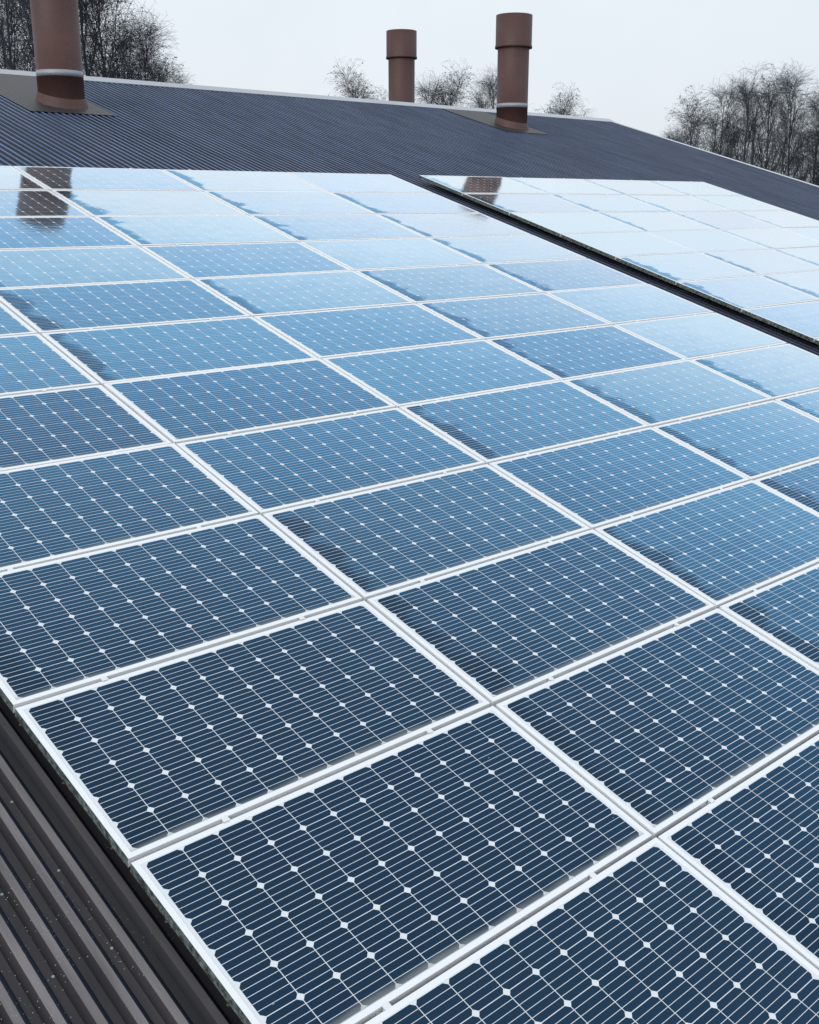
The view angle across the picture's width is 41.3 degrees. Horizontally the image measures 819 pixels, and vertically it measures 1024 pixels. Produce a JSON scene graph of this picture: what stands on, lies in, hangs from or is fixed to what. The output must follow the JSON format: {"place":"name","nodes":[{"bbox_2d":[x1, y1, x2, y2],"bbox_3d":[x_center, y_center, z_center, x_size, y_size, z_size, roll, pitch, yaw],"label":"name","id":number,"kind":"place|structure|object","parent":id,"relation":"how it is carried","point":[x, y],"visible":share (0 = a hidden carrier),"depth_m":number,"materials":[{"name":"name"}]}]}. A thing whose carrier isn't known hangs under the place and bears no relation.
{"place":"outdoors","nodes":[
{"label":"outdoors","id":0,"kind":"place"},
{"bbox_2d":[0,81,818,1023],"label":"barn roof sheets","id":1,"kind":"object","parent":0,"point":[88,935],"visible":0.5,"depth_m":15.12,"materials":[{"name":"grey metal"}]},
{"bbox_2d":[30,0,87,109],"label":"vent stack","id":2,"kind":"object","parent":1,"relation":"on","point":[57,52],"visible":0.91,"depth_m":16.84,"materials":[{"name":"brown metal"}]},
{"bbox_2d":[495,12,532,129],"bbox_3d":[2.353,-9.841,24.735,0.840,2.710,0.840,-14,21,-40],"label":"vent stack","id":3,"kind":"object","parent":1,"relation":"on","point":[513,46],"visible":0.97,"depth_m":24.40,"materials":[{"name":"brown metal"}]},
{"bbox_2d":[0,0,818,180],"label":"sky","id":4,"kind":"structure","parent":0,"point":[632,61],"materials":[{"name":"white"}]},
{"bbox_2d":[666,124,689,143],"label":"tree","id":5,"kind":"object","parent":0,"point":[678,134],"visible":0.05,"depth_m":77.31,"materials":[{"name":"grey plant"}]},
{"bbox_2d":[697,102,735,157],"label":"tree","id":6,"kind":"object","parent":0,"point":[713,119],"visible":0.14,"depth_m":81.88,"materials":[{"name":"grey"}]},
{"bbox_2d":[713,111,748,161],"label":"tree","id":7,"kind":"object","parent":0,"point":[730,141],"visible":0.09,"depth_m":89.48,"materials":[{"name":"grey plant"}]},
{"bbox_2d":[786,125,815,180],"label":"tree","id":8,"kind":"object","parent":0,"point":[799,155],"visible":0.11,"depth_m":89.71,"materials":[{"name":"grey"}]},
{"label":"ground","id":9,"kind":"structure","parent":0,"visible":0},
{"bbox_2d":[0,0,33,68],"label":"tree","id":10,"kind":"object","parent":9,"relation":"on","point":[6,40],"visible":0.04,"depth_m":50.20,"materials":[{"name":"grey plant"}]},
{"bbox_2d":[0,0,116,77],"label":"tree","id":11,"kind":"object","parent":9,"relation":"on","point":[12,30],"visible":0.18,"depth_m":44.27,"materials":[{"name":"grey plant"}]},
{"bbox_2d":[0,0,142,80],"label":"tree","id":12,"kind":"object","parent":9,"relation":"on","point":[32,49],"visible":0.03,"depth_m":47.18,"materials":[{"name":"grey"}]},
{"bbox_2d":[0,0,184,82],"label":"tree","id":13,"kind":"object","parent":9,"relation":"on","point":[29,29],"visible":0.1,"depth_m":40.03,"materials":[{"name":"grey plant"}]},
{"bbox_2d":[0,0,187,82],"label":"tree","id":14,"kind":"object","parent":9,"relation":"on","point":[85,42],"visible":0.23,"depth_m":46.18,"materials":[{"name":"grey plant"}]},
{"bbox_2d":[35,0,183,83],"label":"tree","id":15,"kind":"object","parent":9,"relation":"on","point":[121,67],"visible":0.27,"depth_m":51.95,"materials":[{"name":"grey plant"}]},
{"bbox_2d":[83,4,150,76],"bbox_3d":[-15.672,-18.630,59.723,8.233,17.934,8.807,10,19,33],"label":"tree","id":16,"kind":"object","parent":9,"relation":"on","point":[117,43],"visible":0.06,"depth_m":57.90,"materials":[{"name":"grey"}]},
{"bbox_2d":[99,1,175,81],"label":"tree","id":17,"kind":"object","parent":9,"relation":"on","point":[152,44],"visible":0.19,"depth_m":54.45,"materials":[{"name":"grey plant"}]},
{"bbox_2d":[120,30,187,82],"bbox_3d":[-14.424,-19.317,63.738,7.474,17.068,7.447,5,17,22],"label":"tree","id":18,"kind":"object","parent":9,"relation":"on","point":[160,67],"visible":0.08,"depth_m":61.91,"materials":[{"name":"grey plant"}]},
{"bbox_2d":[158,59,192,84],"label":"tree","id":19,"kind":"object","parent":9,"relation":"on","point":[178,82],"visible":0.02,"depth_m":66.75,"materials":[{"name":"grey plant"}]},
{"bbox_2d":[323,57,385,99],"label":"tree","id":20,"kind":"object","parent":9,"relation":"on","point":[357,90],"visible":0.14,"depth_m":72.38,"materials":[{"name":"grey plant"}]},
{"bbox_2d":[415,71,457,105],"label":"tree","id":21,"kind":"object","parent":9,"relation":"on","point":[424,92],"visible":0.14,"depth_m":68.92,"materials":[{"name":"grey plant"}]},
{"bbox_2d":[421,59,476,106],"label":"tree","id":22,"kind":"object","parent":9,"relation":"on","point":[454,94],"visible":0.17,"depth_m":74.86,"materials":[{"name":"grey plant"}]},
{"bbox_2d":[459,77,496,108],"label":"tree","id":23,"kind":"object","parent":9,"relation":"on","point":[481,103],"visible":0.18,"depth_m":70.44,"materials":[{"name":"grey plant"}]},
{"bbox_2d":[469,64,533,108],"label":"tree","id":24,"kind":"object","parent":9,"relation":"on","point":[487,89],"visible":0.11,"depth_m":72.28,"materials":[{"name":"grey plant"}]},
{"bbox_2d":[535,82,586,115],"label":"tree","id":25,"kind":"object","parent":9,"relation":"on","point":[562,111],"visible":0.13,"depth_m":78.37,"materials":[{"name":"grey plant"}]},
{"bbox_2d":[656,119,705,142],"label":"tree","id":26,"kind":"object","parent":9,"relation":"on","point":[669,137],"visible":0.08,"depth_m":68.61,"materials":[{"name":"grey plant"}]},
{"bbox_2d":[662,85,740,157],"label":"tree","id":27,"kind":"object","parent":9,"relation":"on","point":[690,129],"visible":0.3,"depth_m":65.78,"materials":[{"name":"grey plant"}]},
{"bbox_2d":[679,71,775,167],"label":"tree","id":28,"kind":"object","parent":9,"relation":"on","point":[729,101],"visible":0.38,"depth_m":70.84,"materials":[{"name":"grey plant"}]},
{"bbox_2d":[716,78,790,172],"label":"tree","id":29,"kind":"object","parent":9,"relation":"on","point":[753,98],"visible":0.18,"depth_m":82.33,"materials":[{"name":"grey"}]},
{"bbox_2d":[709,61,801,178],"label":"tree","id":30,"kind":"object","parent":9,"relation":"on","point":[744,92],"visible":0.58,"depth_m":66.55,"materials":[{"name":"grey"}]},
{"bbox_2d":[723,61,817,176],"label":"tree","id":31,"kind":"object","parent":9,"relation":"on","point":[771,104],"visible":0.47,"depth_m":72.17,"materials":[{"name":"grey plant"}]},
{"bbox_2d":[747,59,818,184],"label":"tree","id":32,"kind":"object","parent":9,"relation":"on","point":[793,97],"visible":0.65,"depth_m":64.08,"materials":[{"name":"grey plant"}]},
{"bbox_2d":[769,89,813,177],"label":"tree","id":33,"kind":"object","parent":9,"relation":"on","point":[786,136],"visible":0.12,"depth_m":85.85,"materials":[{"name":"grey"}]},
{"bbox_2d":[790,84,818,185],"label":"tree","id":34,"kind":"object","parent":9,"relation":"on","point":[811,151],"visible":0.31,"depth_m":66.36,"materials":[{"name":"grey plant"}]},
{"bbox_2d":[790,81,818,183],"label":"tree","id":35,"kind":"object","parent":9,"relation":"on","point":[810,144],"visible":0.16,"depth_m":81.99,"materials":[{"name":"grey plant"}]},
{"bbox_2d":[792,87,818,185],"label":"tree","id":36,"kind":"object","parent":9,"relation":"on","point":[814,137],"visible":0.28,"depth_m":69.08,"materials":[{"name":"grey"}]},
{"bbox_3d":[-11.465,-1.919,16.295,45.700,9.500,45.153,-14,21,-40],"label":"barn","id":37,"kind":"object","parent":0,"visible":0},
{"bbox_2d":[0,74,116,115],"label":"chimney flashing","id":38,"kind":"object","parent":37,"relation":"on","point":[20,90],"visible":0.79,"depth_m":17.34,"materials":[{"name":"grey metal"}]},
{"bbox_2d":[386,29,416,102],"bbox_3d":[-0.215,-11.110,29.575,0.840,3.670,0.840,-14,21,-40],"label":"vent stack","id":39,"kind":"object","parent":37,"relation":"on","point":[401,51],"visible":0.56,"depth_m":29.03,"materials":[{"name":"brown metal"}]},
{"bbox_2d":[0,166,818,1023],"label":"solar panels","id":40,"kind":"object","parent":37,"relation":"on","point":[408,602],"visible":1,"depth_m":6.03,"materials":[{"name":"blue glass"}]},
{"bbox_2d":[0,69,818,187],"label":"roof ridge cap","id":41,"kind":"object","parent":37,"relation":"on","point":[190,87],"depth_m":23.21,"materials":[{"name":"grey metal"}]},
{"bbox_2d":[444,109,547,133],"bbox_3d":[1.965,-9.070,25.180,1.440,0.623,2.164,-14,21,-40],"label":"chimney flashing","id":42,"kind":"object","parent":37,"relation":"on","point":[486,118],"visible":0.84,"depth_m":25.10,"materials":[{"name":"grey metal"}]},
{"bbox_2d":[419,175,818,344],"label":"solar panels","id":43,"kind":"object","parent":37,"relation":"on","point":[753,258],"visible":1,"depth_m":16.60,"materials":[{"name":"blue glass"}]}
]}

